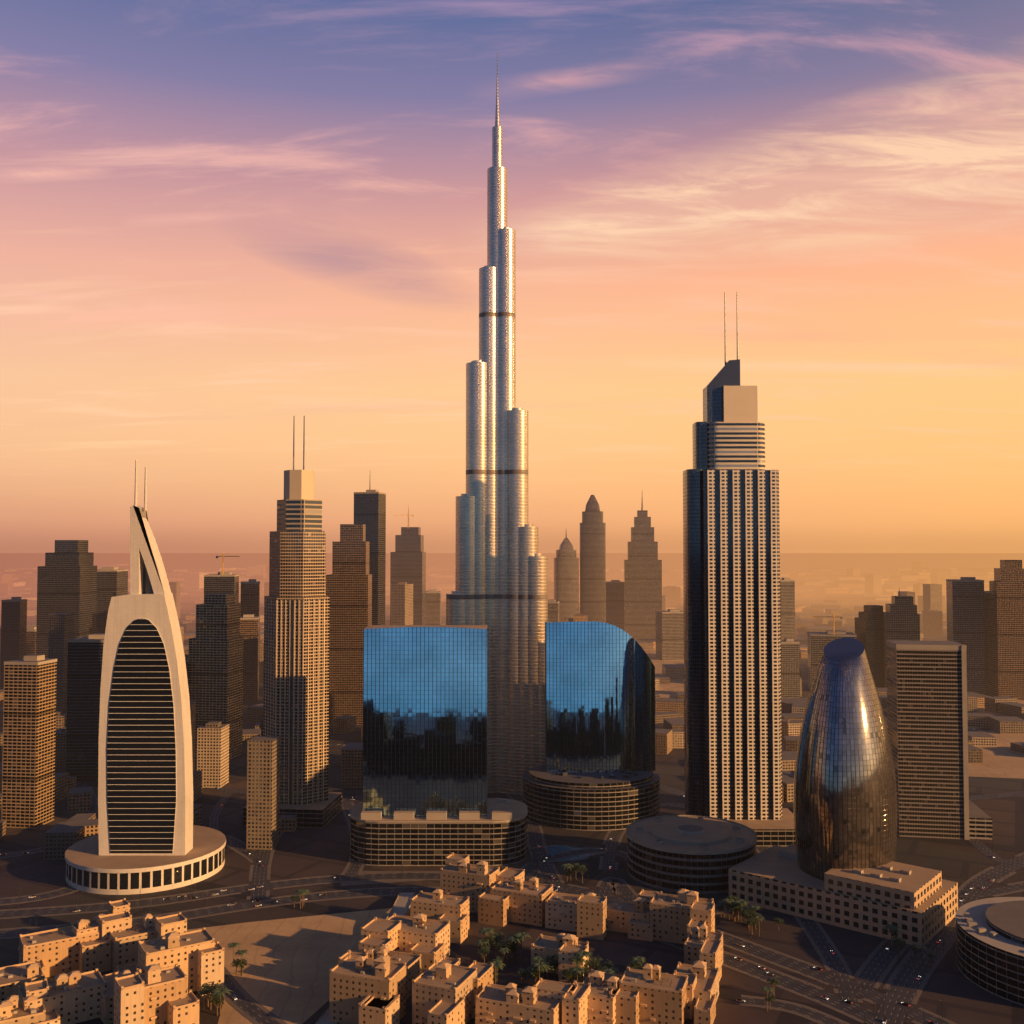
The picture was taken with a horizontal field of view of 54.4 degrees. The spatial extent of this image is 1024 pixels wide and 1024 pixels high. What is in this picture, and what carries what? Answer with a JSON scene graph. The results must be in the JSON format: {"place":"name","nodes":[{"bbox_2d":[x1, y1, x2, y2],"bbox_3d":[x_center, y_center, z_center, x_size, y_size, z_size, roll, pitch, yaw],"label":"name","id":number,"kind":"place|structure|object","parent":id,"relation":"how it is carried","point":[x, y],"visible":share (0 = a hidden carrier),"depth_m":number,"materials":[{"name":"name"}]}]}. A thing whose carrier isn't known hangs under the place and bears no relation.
{"place":"outdoors","nodes":[
{"label":"outdoors","id":0,"kind":"place"},
{"bbox_2d":[26,627,35,654],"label":"skyline tower","id":1,"kind":"structure","parent":0,"point":[31,642],"depth_m":1973.24,"materials":[{"name":"concrete"}]},
{"bbox_2d":[36,540,96,658],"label":"skyline tower","id":2,"kind":"structure","parent":0,"point":[67,578],"depth_m":1791.29,"materials":[{"name":"concrete"}]},
{"bbox_2d":[96,567,127,632],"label":"skyline tower","id":3,"kind":"structure","parent":0,"point":[112,581],"depth_m":1979.06,"materials":[{"name":"concrete"}]},
{"bbox_2d":[185,655,188,688],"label":"skyline tower","id":4,"kind":"structure","parent":0,"point":[187,662],"depth_m":1326.27,"materials":[{"name":"concrete"}]},
{"bbox_2d":[189,594,242,759],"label":"skyline tower","id":5,"kind":"structure","parent":0,"point":[216,668],"depth_m":1326.52,"materials":[{"name":"concrete"}]},
{"bbox_2d":[240,614,258,701],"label":"skyline tower","id":6,"kind":"structure","parent":0,"point":[249,628],"depth_m":1822.31,"materials":[{"name":"concrete"}]},
{"bbox_2d":[354,481,385,624],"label":"skyline tower","id":7,"kind":"structure","parent":0,"point":[370,509],"depth_m":1853.39,"materials":[{"name":"concrete"}]},
{"bbox_2d":[390,506,425,624],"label":"skyline tower","id":8,"kind":"structure","parent":0,"point":[408,560],"depth_m":2899.92,"materials":[{"name":"concrete"}]},
{"bbox_2d":[426,590,441,624],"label":"skyline tower","id":9,"kind":"structure","parent":0,"point":[433,607],"depth_m":2987.40,"materials":[{"name":"concrete"}]},
{"bbox_2d":[340,871,529,885],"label":"road","id":10,"kind":"structure","parent":0,"point":[362,882],"depth_m":840.19,"materials":[{"name":"grey asphalt"}]},
{"bbox_2d":[0,553,1023,1023],"bbox_3d":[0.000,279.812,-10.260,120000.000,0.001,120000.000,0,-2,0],"label":"ground","id":11,"kind":"structure","parent":0,"point":[950,991],"depth_m":863.62,"materials":[{"name":"beige sand"}]},
{"bbox_2d":[0,597,26,688],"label":"skyline tower","id":12,"kind":"structure","parent":11,"relation":"on","point":[13,626],"depth_m":1846.61,"materials":[{"name":"concrete"}]},
{"bbox_2d":[1,655,56,828],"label":"skyline tower","id":13,"kind":"structure","parent":11,"relation":"on","point":[28,759],"depth_m":1002.51,"materials":[{"name":"concrete"}]},
{"bbox_2d":[66,633,104,781],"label":"skyline tower","id":14,"kind":"structure","parent":11,"relation":"on","point":[84,662],"depth_m":1197.72,"materials":[{"name":"concrete"}]},
{"bbox_2d":[0,898,223,1023],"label":"old town","id":15,"kind":"object","parent":11,"relation":"on","point":[163,968],"visible":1,"depth_m":620.25,"materials":[{"name":"concrete"}]},
{"bbox_2d":[65,460,225,894],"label":"sail tower","id":16,"kind":"structure","parent":11,"relation":"on","point":[150,837],"depth_m":844.62,"materials":[{"name":"beige concrete"}]},
{"bbox_2d":[198,990,209,1010],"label":"court tree","id":17,"kind":"object","parent":11,"relation":"on","point":[201,993],"visible":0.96,"depth_m":602.78,"materials":[{"name":"green plant"}]},
{"bbox_2d":[200,981,213,1006],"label":"court tree","id":18,"kind":"object","parent":11,"relation":"on","point":[203,986],"visible":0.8,"depth_m":608.64,"materials":[{"name":"green plant"}]},
{"bbox_2d":[203,981,219,1009],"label":"court tree","id":19,"kind":"object","parent":11,"relation":"on","point":[213,986],"visible":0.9,"depth_m":604.53,"materials":[{"name":"green plant"}]},
{"bbox_2d":[209,996,223,1015],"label":"court tree","id":20,"kind":"object","parent":11,"relation":"on","point":[215,1001],"visible":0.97,"depth_m":596.72,"materials":[{"name":"green plant"}]},
{"bbox_2d":[204,572,238,602],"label":"skyline tower","id":21,"kind":"structure","parent":11,"relation":"on","point":[224,583],"depth_m":1849.72,"materials":[{"name":"concrete"}]},
{"bbox_2d":[216,553,239,574],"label":"tower crane","id":22,"kind":"object","parent":21,"relation":"on","point":[222,556],"visible":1,"depth_m":1857.63,"materials":[{"name":"orange paint"}]},
{"bbox_2d":[240,579,259,654],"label":"skyline tower","id":23,"kind":"structure","parent":11,"relation":"on","point":[250,596],"depth_m":1978.69,"materials":[{"name":"concrete"}]},
{"bbox_2d":[187,908,391,1023],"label":"sand lot","id":24,"kind":"structure","parent":11,"relation":"on","point":[291,963],"depth_m":685.36,"materials":[{"name":"beige sand"}]},
{"bbox_2d":[210,987,232,1015],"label":"court tree","id":25,"kind":"object","parent":24,"relation":"on","point":[220,991],"visible":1,"depth_m":596.26,"materials":[{"name":"green plant"}]},
{"bbox_2d":[226,942,240,966],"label":"court tree","id":26,"kind":"object","parent":24,"relation":"on","point":[232,945],"visible":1,"depth_m":666.56,"materials":[{"name":"green plant"}]},
{"bbox_2d":[231,958,240,973],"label":"court tree","id":27,"kind":"object","parent":24,"relation":"on","point":[235,963],"visible":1,"depth_m":654.74,"materials":[{"name":"green plant"}]},
{"bbox_2d":[234,949,248,974],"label":"court tree","id":28,"kind":"object","parent":24,"relation":"on","point":[240,952],"visible":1,"depth_m":653.78,"materials":[{"name":"green plant"}]},
{"bbox_2d":[237,959,246,975],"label":"court tree","id":29,"kind":"object","parent":24,"relation":"on","point":[244,962],"visible":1,"depth_m":652.87,"materials":[{"name":"green plant"}]},
{"bbox_2d":[243,416,341,827],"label":"stepped tower","id":30,"kind":"structure","parent":11,"relation":"on","point":[296,668],"depth_m":1032.09,"materials":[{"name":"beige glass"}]},
{"bbox_2d":[296,889,308,907],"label":"court tree","id":31,"kind":"object","parent":11,"relation":"on","point":[300,890],"visible":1,"depth_m":776.26,"materials":[{"name":"green plant"}]},
{"bbox_2d":[326,524,371,724],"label":"skyline tower","id":32,"kind":"structure","parent":11,"relation":"on","point":[349,585],"depth_m":1586.81,"materials":[{"name":"concrete"}]},
{"bbox_2d":[315,891,415,1023],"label":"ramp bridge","id":33,"kind":"structure","parent":11,"relation":"on","point":[401,905],"depth_m":753.15,"materials":[{"name":"concrete"}]},
{"bbox_2d":[350,625,527,865],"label":"glass slab","id":34,"kind":"structure","parent":11,"relation":"on","point":[426,801],"depth_m":896.79,"materials":[{"name":"blue glass"}]},
{"bbox_2d":[473,939,489,959],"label":"court tree","id":35,"kind":"object","parent":11,"relation":"on","point":[481,941],"visible":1,"depth_m":676.75,"materials":[{"name":"green plant"}]},
{"bbox_2d":[478,945,489,962],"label":"court tree","id":36,"kind":"object","parent":11,"relation":"on","point":[483,949],"visible":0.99,"depth_m":669.45,"materials":[{"name":"green plant"}]},
{"bbox_2d":[477,928,494,956],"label":"court tree","id":37,"kind":"object","parent":11,"relation":"on","point":[487,930],"visible":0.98,"depth_m":683.29,"materials":[{"name":"green plant"}]},
{"bbox_2d":[486,935,499,958],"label":"court tree","id":38,"kind":"object","parent":11,"relation":"on","point":[490,937],"visible":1,"depth_m":679.86,"materials":[{"name":"green plant"}]},
{"bbox_2d":[487,960,503,983],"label":"court tree","id":39,"kind":"object","parent":11,"relation":"on","point":[496,963],"visible":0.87,"depth_m":626.06,"materials":[{"name":"green plant"}]},
{"bbox_2d":[446,50,547,794],"bbox_3d":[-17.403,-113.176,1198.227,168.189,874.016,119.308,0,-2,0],"label":"skyscraper","id":40,"kind":"structure","parent":11,"relation":"on","point":[501,584],"depth_m":1148.74,"materials":[{"name":"silver metal"}]},
{"bbox_2d":[490,931,503,953],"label":"court tree","id":41,"kind":"object","parent":11,"relation":"on","point":[499,935],"visible":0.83,"depth_m":688.42,"materials":[{"name":"green plant"}]},
{"bbox_2d":[500,942,514,960],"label":"court tree","id":42,"kind":"object","parent":11,"relation":"on","point":[506,945],"visible":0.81,"depth_m":676.12,"materials":[{"name":"green plant"}]},
{"bbox_2d":[0,561,1023,859],"bbox_3d":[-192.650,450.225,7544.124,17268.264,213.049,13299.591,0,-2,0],"label":"city building","id":43,"kind":"structure","parent":11,"relation":"on","point":[268,823],"depth_m":1571.98,"materials":[{"name":"beige concrete"}]},
{"bbox_2d":[0,772,1023,1023],"bbox_3d":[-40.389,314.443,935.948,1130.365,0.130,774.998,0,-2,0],"label":"pavement kerbs","id":44,"kind":"structure","parent":11,"relation":"on","point":[802,926],"depth_m":739.57,"materials":[{"name":"grey concrete"}]},
{"bbox_2d":[0,728,1023,1023],"bbox_3d":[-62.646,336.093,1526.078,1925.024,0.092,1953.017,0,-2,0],"label":"road network","id":45,"kind":"object","parent":11,"relation":"on","point":[900,992],"visible":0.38,"depth_m":768.43,"materials":[{"name":"asphalt"}]},
{"bbox_2d":[883,924,900,946],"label":"court tree","id":46,"kind":"object","parent":45,"relation":"on","point":[890,927],"visible":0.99,"depth_m":700.63,"materials":[{"name":"green plant"}]},
{"bbox_2d":[12,723,1012,1023],"bbox_3d":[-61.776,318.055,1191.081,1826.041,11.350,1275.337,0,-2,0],"label":"street lamps","id":47,"kind":"object","parent":11,"relation":"on","point":[556,861],"visible":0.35,"depth_m":780.87,"materials":[{"name":"grey metal"}]},
{"bbox_2d":[507,936,520,961],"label":"court tree","id":48,"kind":"object","parent":11,"relation":"on","point":[512,938],"visible":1,"depth_m":673.96,"materials":[{"name":"green plant"}]},
{"bbox_2d":[507,943,520,960],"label":"court tree","id":49,"kind":"object","parent":11,"relation":"on","point":[517,948],"visible":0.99,"depth_m":676.43,"materials":[{"name":"green plant"}]},
{"bbox_2d":[511,932,530,959],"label":"court tree","id":50,"kind":"object","parent":11,"relation":"on","point":[522,935],"visible":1,"depth_m":677.49,"materials":[{"name":"green plant"}]},
{"bbox_2d":[516,968,527,983],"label":"court tree","id":51,"kind":"object","parent":11,"relation":"on","point":[522,970],"visible":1,"depth_m":639.91,"materials":[{"name":"green plant"}]},
{"bbox_2d":[329,852,722,1023],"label":"old town","id":52,"kind":"object","parent":11,"relation":"on","point":[388,969],"visible":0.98,"depth_m":629.47,"materials":[{"name":"concrete"}]},
{"bbox_2d":[528,965,542,982],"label":"court tree","id":53,"kind":"object","parent":11,"relation":"on","point":[535,973],"visible":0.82,"depth_m":636.94,"materials":[{"name":"green plant"}]},
{"bbox_2d":[530,956,545,978],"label":"court tree","id":54,"kind":"object","parent":11,"relation":"on","point":[538,958],"visible":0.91,"depth_m":648.63,"materials":[{"name":"green plant"}]},
{"bbox_2d":[531,962,547,977],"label":"court tree","id":55,"kind":"object","parent":11,"relation":"on","point":[539,964],"visible":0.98,"depth_m":634.02,"materials":[{"name":"green plant"}]},
{"bbox_2d":[545,962,554,979],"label":"court tree","id":56,"kind":"object","parent":11,"relation":"on","point":[550,966],"visible":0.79,"depth_m":644.72,"materials":[{"name":"green plant"}]},
{"bbox_2d":[543,954,557,976],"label":"court tree","id":57,"kind":"object","parent":11,"relation":"on","point":[548,959],"visible":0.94,"depth_m":651.70,"materials":[{"name":"green plant"}]},
{"bbox_2d":[548,599,558,621],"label":"skyline tower","id":58,"kind":"structure","parent":11,"relation":"on","point":[553,610],"depth_m":2505.28,"materials":[{"name":"concrete"}]},
{"bbox_2d":[558,863,572,880],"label":"court tree","id":59,"kind":"object","parent":11,"relation":"on","point":[567,865],"visible":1,"depth_m":837.48,"materials":[{"name":"green plant"}]},
{"bbox_2d":[554,533,578,621],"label":"skyline tower","id":60,"kind":"structure","parent":11,"relation":"on","point":[566,578],"depth_m":2991.52,"materials":[{"name":"concrete"}]},
{"bbox_2d":[563,967,575,982],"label":"court tree","id":61,"kind":"object","parent":11,"relation":"on","point":[570,974],"visible":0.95,"depth_m":633.53,"materials":[{"name":"green plant"}]},
{"bbox_2d":[567,966,584,981],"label":"court tree","id":62,"kind":"object","parent":11,"relation":"on","point":[577,969],"visible":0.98,"depth_m":628.57,"materials":[{"name":"green plant"}]},
{"bbox_2d":[567,958,585,966],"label":"court tree","id":63,"kind":"object","parent":11,"relation":"on","point":[577,960],"visible":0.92,"depth_m":638.75,"materials":[{"name":"green plant"}]},
{"bbox_2d":[576,865,586,882],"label":"court tree","id":64,"kind":"object","parent":11,"relation":"on","point":[582,868],"visible":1,"depth_m":833.61,"materials":[{"name":"green plant"}]},
{"bbox_2d":[573,950,591,982],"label":"court tree","id":65,"kind":"object","parent":11,"relation":"on","point":[582,953],"visible":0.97,"depth_m":639.24,"materials":[{"name":"green plant"}]},
{"bbox_2d":[522,621,659,830],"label":"glass tower","id":66,"kind":"structure","parent":11,"relation":"on","point":[594,772],"depth_m":1044.85,"materials":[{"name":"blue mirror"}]},
{"bbox_2d":[589,955,602,969],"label":"court tree","id":67,"kind":"object","parent":11,"relation":"on","point":[596,963],"visible":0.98,"depth_m":647.61,"materials":[{"name":"green plant"}]},
{"bbox_2d":[602,959,612,967],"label":"court tree","id":68,"kind":"object","parent":11,"relation":"on","point":[607,964],"visible":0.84,"depth_m":648.51,"materials":[{"name":"green plant"}]},
{"bbox_2d":[600,968,614,973],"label":"court tree","id":69,"kind":"object","parent":11,"relation":"on","point":[606,970],"visible":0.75,"depth_m":632.19,"materials":[{"name":"green plant"}]},
{"bbox_2d":[629,961,642,969],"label":"court tree","id":70,"kind":"object","parent":11,"relation":"on","point":[637,964],"visible":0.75,"depth_m":635.95,"materials":[{"name":"green plant"}]},
{"bbox_2d":[630,956,644,963],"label":"court tree","id":71,"kind":"object","parent":11,"relation":"on","point":[638,959],"visible":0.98,"depth_m":637.07,"materials":[{"name":"green plant"}]},
{"bbox_2d":[644,649,683,698],"bbox_3d":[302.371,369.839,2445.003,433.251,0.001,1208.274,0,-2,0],"label":"buildings","id":72,"kind":"structure","parent":11,"relation":"on","point":[668,690],"depth_m":2097.38,"materials":[{"name":"beige concrete"}]},
{"bbox_2d":[626,815,756,893],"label":"round building","id":73,"kind":"structure","parent":11,"relation":"on","point":[696,853],"depth_m":828.53,"materials":[{"name":"concrete"}]},
{"bbox_2d":[728,903,740,921],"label":"court tree","id":74,"kind":"object","parent":11,"relation":"on","point":[734,910],"visible":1,"depth_m":746.78,"materials":[{"name":"green plant"}]},
{"bbox_2d":[683,292,795,845],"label":"ribbed tower","id":75,"kind":"structure","parent":11,"relation":"on","point":[732,666],"depth_m":978.70,"materials":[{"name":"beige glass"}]},
{"bbox_2d":[733,899,748,921],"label":"court tree","id":76,"kind":"object","parent":11,"relation":"on","point":[740,902],"visible":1,"depth_m":747.24,"materials":[{"name":"green plant"}]},
{"bbox_2d":[744,918,758,934],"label":"court tree","id":77,"kind":"object","parent":11,"relation":"on","point":[749,922],"visible":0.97,"depth_m":722.13,"materials":[{"name":"green plant"}]},
{"bbox_2d":[753,915,765,936],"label":"court tree","id":78,"kind":"object","parent":11,"relation":"on","point":[761,918],"visible":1,"depth_m":718.43,"materials":[{"name":"green plant"}]},
{"bbox_2d":[760,986,773,1010],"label":"court tree","id":79,"kind":"object","parent":11,"relation":"on","point":[766,988],"visible":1,"depth_m":602.90,"materials":[{"name":"green plant"}]},
{"bbox_2d":[764,994,775,1009],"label":"court tree","id":80,"kind":"object","parent":11,"relation":"on","point":[771,999],"visible":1,"depth_m":603.97,"materials":[{"name":"green plant"}]},
{"bbox_2d":[767,976,779,995],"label":"court tree","id":81,"kind":"object","parent":11,"relation":"on","point":[773,981],"visible":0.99,"depth_m":623.11,"materials":[{"name":"green plant"}]},
{"bbox_2d":[774,918,783,930],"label":"court tree","id":82,"kind":"object","parent":11,"relation":"on","point":[778,921],"visible":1,"depth_m":729.61,"materials":[{"name":"green plant"}]},
{"bbox_2d":[780,578,794,639],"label":"skyline tower","id":83,"kind":"structure","parent":11,"relation":"on","point":[787,607],"depth_m":2462.43,"materials":[{"name":"concrete"}]},
{"bbox_2d":[728,637,957,945],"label":"bullet tower","id":84,"kind":"structure","parent":11,"relation":"on","point":[837,864],"depth_m":766.55,"materials":[{"name":"blue glass"}]},
{"bbox_2d":[891,935,905,959],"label":"court tree","id":85,"kind":"object","parent":11,"relation":"on","point":[898,943],"visible":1,"depth_m":677.80,"materials":[{"name":"green plant"}]},
{"bbox_2d":[910,943,920,962],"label":"court tree","id":86,"kind":"object","parent":11,"relation":"on","point":[913,946],"visible":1,"depth_m":672.71,"materials":[{"name":"green plant"}]},
{"bbox_2d":[916,945,926,964],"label":"court tree","id":87,"kind":"object","parent":11,"relation":"on","point":[921,947],"visible":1,"depth_m":669.74,"materials":[{"name":"green plant"}]},
{"bbox_2d":[926,950,935,965],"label":"court tree","id":88,"kind":"object","parent":11,"relation":"on","point":[930,954],"visible":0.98,"depth_m":667.98,"materials":[{"name":"green plant"}]},
{"bbox_2d":[886,640,991,839],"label":"banded slab","id":89,"kind":"structure","parent":11,"relation":"on","point":[927,707],"depth_m":967.33,"materials":[{"name":"concrete"}]},
{"bbox_2d":[946,577,985,694],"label":"skyline tower","id":90,"kind":"structure","parent":11,"relation":"on","point":[965,611],"depth_m":1895.85,"materials":[{"name":"concrete"}]},
{"bbox_2d":[955,897,1023,1005],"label":"round building","id":91,"kind":"structure","parent":11,"relation":"on","point":[990,945],"depth_m":641.15,"materials":[{"name":"concrete"}]},
{"bbox_2d":[968,700,1023,778],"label":"sand lot","id":92,"kind":"structure","parent":11,"relation":"on","point":[1001,760],"depth_m":1322.02,"materials":[{"name":"beige sand"}]},
{"bbox_2d":[989,560,1023,699],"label":"skyline tower","id":93,"kind":"structure","parent":11,"relation":"on","point":[1006,586],"depth_m":1847.57,"materials":[{"name":"concrete"}]},
{"bbox_2d":[0,0,1023,552],"label":"sky","id":94,"kind":"structure","parent":0,"point":[225,225],"materials":[{"name":"orange"}]},
{"bbox_2d":[529,845,607,861],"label":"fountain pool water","id":95,"kind":"structure","parent":0,"point":[553,850],"depth_m":919.96,"materials":[{"name":"blue liquid"}]},
{"bbox_2d":[580,495,605,622],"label":"skyline tower","id":96,"kind":"structure","parent":0,"point":[592,566],"depth_m":2993.57,"materials":[{"name":"concrete"}]},
{"bbox_2d":[606,580,623,629],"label":"skyline tower","id":97,"kind":"structure","parent":0,"point":[614,602],"depth_m":3052.74,"materials":[{"name":"concrete"}]},
{"bbox_2d":[624,494,661,639],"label":"skyline tower","id":98,"kind":"structure","parent":0,"point":[642,584],"depth_m":2990.75,"materials":[{"name":"concrete"}]},
{"bbox_2d":[656,609,683,659],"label":"skyline tower","id":99,"kind":"structure","parent":0,"point":[669,634],"depth_m":2504.63,"materials":[{"name":"concrete"}]},
{"bbox_2d":[781,638,799,697],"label":"skyline tower","id":100,"kind":"structure","parent":0,"point":[790,673],"depth_m":1819.49,"materials":[{"name":"concrete"}]},
{"bbox_2d":[807,630,856,689],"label":"skyline tower","id":101,"kind":"structure","parent":0,"point":[818,642],"depth_m":1954.02,"materials":[{"name":"concrete"}]},
{"bbox_2d":[813,614,841,634],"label":"tower crane","id":102,"kind":"object","parent":101,"relation":"on","point":[833,621],"visible":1,"depth_m":1956.55,"materials":[{"name":"orange paint"}]},
{"bbox_2d":[855,605,886,687],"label":"skyline tower","id":103,"kind":"structure","parent":0,"point":[869,626],"depth_m":1974.88,"materials":[{"name":"concrete"}]},
{"bbox_2d":[883,587,919,687],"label":"skyline tower","id":104,"kind":"structure","parent":0,"point":[901,617],"depth_m":1952.07,"materials":[{"name":"concrete"}]},
{"bbox_2d":[984,591,995,696],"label":"skyline tower","id":105,"kind":"structure","parent":0,"point":[990,656],"depth_m":1880.37,"materials":[{"name":"concrete"}]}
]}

